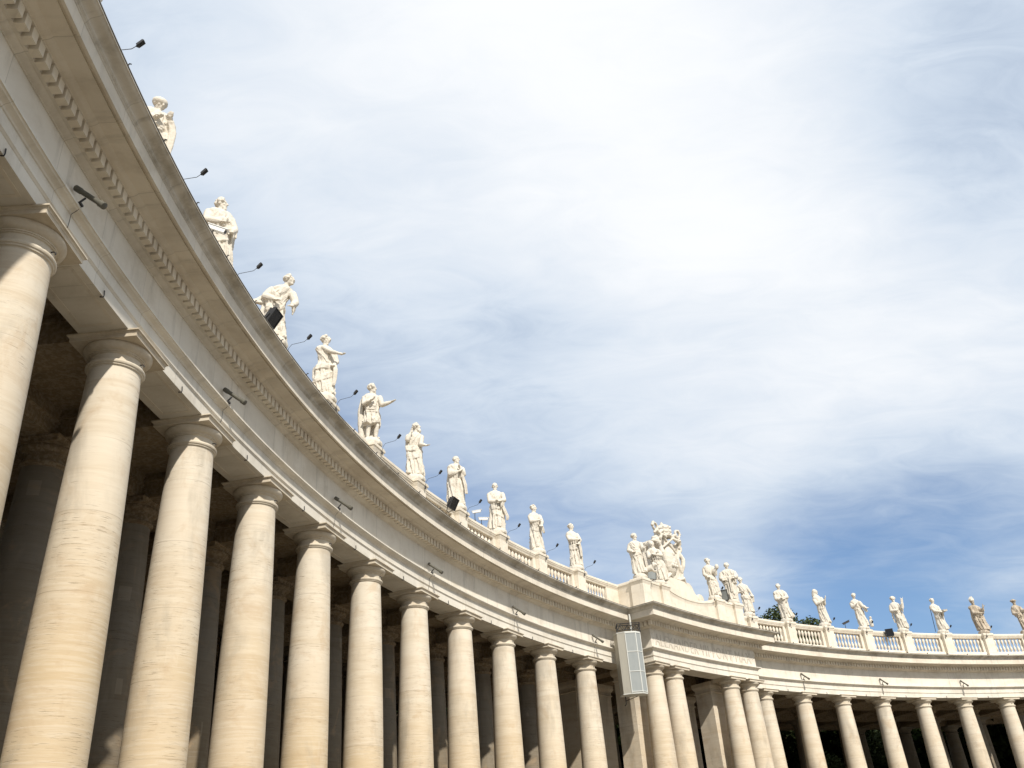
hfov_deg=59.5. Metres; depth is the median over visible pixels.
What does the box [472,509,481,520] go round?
security camera
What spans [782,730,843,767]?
evergreen tree
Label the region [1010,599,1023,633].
statue
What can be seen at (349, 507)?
tube spotlight
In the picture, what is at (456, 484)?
statue
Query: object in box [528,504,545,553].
statue
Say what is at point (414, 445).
statue
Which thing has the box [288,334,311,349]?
parapet lamp
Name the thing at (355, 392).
parapet lamp
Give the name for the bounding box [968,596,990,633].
statue
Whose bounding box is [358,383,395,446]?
statue
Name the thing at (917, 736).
evergreen tree
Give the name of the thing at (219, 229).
security camera
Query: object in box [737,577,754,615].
statue
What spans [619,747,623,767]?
evergreen tree
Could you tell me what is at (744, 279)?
sky
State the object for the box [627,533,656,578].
statue
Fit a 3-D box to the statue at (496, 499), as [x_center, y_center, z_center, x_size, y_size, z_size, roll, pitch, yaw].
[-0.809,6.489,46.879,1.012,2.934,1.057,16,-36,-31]
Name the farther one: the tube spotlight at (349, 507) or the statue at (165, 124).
the tube spotlight at (349, 507)
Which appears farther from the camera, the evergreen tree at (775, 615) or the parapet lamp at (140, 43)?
the evergreen tree at (775, 615)
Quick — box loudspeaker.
[613,622,647,705]
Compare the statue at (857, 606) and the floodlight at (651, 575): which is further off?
the statue at (857, 606)
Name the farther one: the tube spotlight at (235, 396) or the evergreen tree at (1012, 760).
the evergreen tree at (1012, 760)
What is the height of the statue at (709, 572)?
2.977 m
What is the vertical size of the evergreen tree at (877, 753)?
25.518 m
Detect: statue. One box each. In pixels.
[148,96,175,152]
[203,197,237,267]
[253,273,298,347]
[312,334,345,402]
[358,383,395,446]
[405,422,429,481]
[446,456,467,510]
[487,483,508,534]
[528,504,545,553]
[566,523,583,569]
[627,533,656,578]
[646,541,668,583]
[702,558,721,599]
[719,563,739,602]
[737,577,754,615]
[773,583,795,621]
[812,589,831,625]
[849,593,873,629]
[889,596,908,631]
[929,598,949,633]
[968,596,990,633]
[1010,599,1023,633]
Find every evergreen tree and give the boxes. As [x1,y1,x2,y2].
[396,704,397,727]
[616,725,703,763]
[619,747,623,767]
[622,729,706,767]
[758,617,796,751]
[760,604,844,767]
[780,731,798,765]
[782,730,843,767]
[798,615,888,767]
[873,728,952,767]
[885,719,1015,767]
[953,725,1015,766]
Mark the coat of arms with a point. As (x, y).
(676, 581)
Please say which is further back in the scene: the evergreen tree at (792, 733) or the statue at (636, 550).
the evergreen tree at (792, 733)
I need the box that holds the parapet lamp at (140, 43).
[122,39,145,49]
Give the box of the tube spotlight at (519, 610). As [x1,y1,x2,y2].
[512,605,525,625]
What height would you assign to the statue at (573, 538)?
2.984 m
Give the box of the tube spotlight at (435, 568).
[428,562,442,587]
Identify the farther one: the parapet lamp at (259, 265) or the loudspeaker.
the loudspeaker
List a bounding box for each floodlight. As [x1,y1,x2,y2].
[264,306,283,328]
[446,496,459,512]
[647,569,656,580]
[720,589,729,600]
[884,628,893,637]
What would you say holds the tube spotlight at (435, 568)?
on the colonnade
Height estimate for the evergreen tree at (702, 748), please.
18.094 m
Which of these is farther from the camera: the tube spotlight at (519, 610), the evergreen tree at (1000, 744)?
the evergreen tree at (1000, 744)
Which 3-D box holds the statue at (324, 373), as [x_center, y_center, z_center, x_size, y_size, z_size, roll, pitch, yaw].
[-6.865,-0.593,33.823,1.345,2.994,0.906,-5,-30,1]
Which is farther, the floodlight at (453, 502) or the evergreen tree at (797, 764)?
the evergreen tree at (797, 764)
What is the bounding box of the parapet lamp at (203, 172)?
[186,168,207,178]
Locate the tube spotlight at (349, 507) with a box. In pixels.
[333,496,352,526]
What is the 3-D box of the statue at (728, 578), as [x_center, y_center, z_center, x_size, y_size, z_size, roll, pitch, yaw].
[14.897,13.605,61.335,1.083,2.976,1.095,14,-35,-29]
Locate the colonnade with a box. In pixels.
[0,0,1023,767]
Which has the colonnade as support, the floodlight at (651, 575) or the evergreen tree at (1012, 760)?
the floodlight at (651, 575)
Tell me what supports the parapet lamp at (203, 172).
attached to the colonnade
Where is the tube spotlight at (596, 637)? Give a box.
[592,634,603,655]
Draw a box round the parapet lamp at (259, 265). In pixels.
[238,262,262,274]
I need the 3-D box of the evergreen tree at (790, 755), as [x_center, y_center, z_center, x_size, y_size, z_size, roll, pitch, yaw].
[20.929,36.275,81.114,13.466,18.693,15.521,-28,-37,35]
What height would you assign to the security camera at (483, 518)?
0.361 m
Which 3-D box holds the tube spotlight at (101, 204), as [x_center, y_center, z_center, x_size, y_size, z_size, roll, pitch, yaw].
[-8.122,-3.308,17.132,0.719,1.303,0.146,-4,-30,-1]
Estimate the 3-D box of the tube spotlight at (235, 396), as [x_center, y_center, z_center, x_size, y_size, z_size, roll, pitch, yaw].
[-7.478,0.628,24.073,0.719,1.303,0.146,-7,-30,5]
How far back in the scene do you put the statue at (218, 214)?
26.81 m
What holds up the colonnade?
on the ground
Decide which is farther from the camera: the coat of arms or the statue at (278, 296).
the coat of arms
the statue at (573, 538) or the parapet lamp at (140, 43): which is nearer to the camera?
the parapet lamp at (140, 43)
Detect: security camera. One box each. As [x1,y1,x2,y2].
[208,222,229,234]
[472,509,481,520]
[478,517,488,523]
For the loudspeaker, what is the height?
4.378 m
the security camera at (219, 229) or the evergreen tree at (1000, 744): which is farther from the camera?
the evergreen tree at (1000, 744)
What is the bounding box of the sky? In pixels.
[101,0,1023,651]
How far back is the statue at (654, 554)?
56.26 m
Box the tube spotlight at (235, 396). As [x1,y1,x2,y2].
[221,387,246,420]
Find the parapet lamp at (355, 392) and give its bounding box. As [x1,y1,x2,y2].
[335,389,357,410]
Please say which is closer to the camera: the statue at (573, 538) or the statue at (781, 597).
the statue at (573, 538)
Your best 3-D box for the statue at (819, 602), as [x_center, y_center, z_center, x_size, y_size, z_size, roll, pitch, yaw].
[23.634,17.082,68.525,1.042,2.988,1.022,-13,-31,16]
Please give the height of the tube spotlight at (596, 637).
1.303 m
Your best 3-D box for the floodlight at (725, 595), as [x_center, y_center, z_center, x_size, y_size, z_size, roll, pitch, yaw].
[14.162,14.230,60.136,0.819,0.783,0.534,-16,-32,19]
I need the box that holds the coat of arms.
[642,521,703,600]
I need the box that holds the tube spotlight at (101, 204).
[67,185,107,227]
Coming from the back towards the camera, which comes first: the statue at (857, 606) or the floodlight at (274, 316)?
the statue at (857, 606)
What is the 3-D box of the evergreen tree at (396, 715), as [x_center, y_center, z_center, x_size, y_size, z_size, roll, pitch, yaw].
[-9.737,26.241,58.337,16.023,17.194,14.407,-11,-31,12]
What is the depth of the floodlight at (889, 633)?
69.82 m
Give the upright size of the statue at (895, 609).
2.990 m
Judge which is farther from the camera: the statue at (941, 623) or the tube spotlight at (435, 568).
the statue at (941, 623)

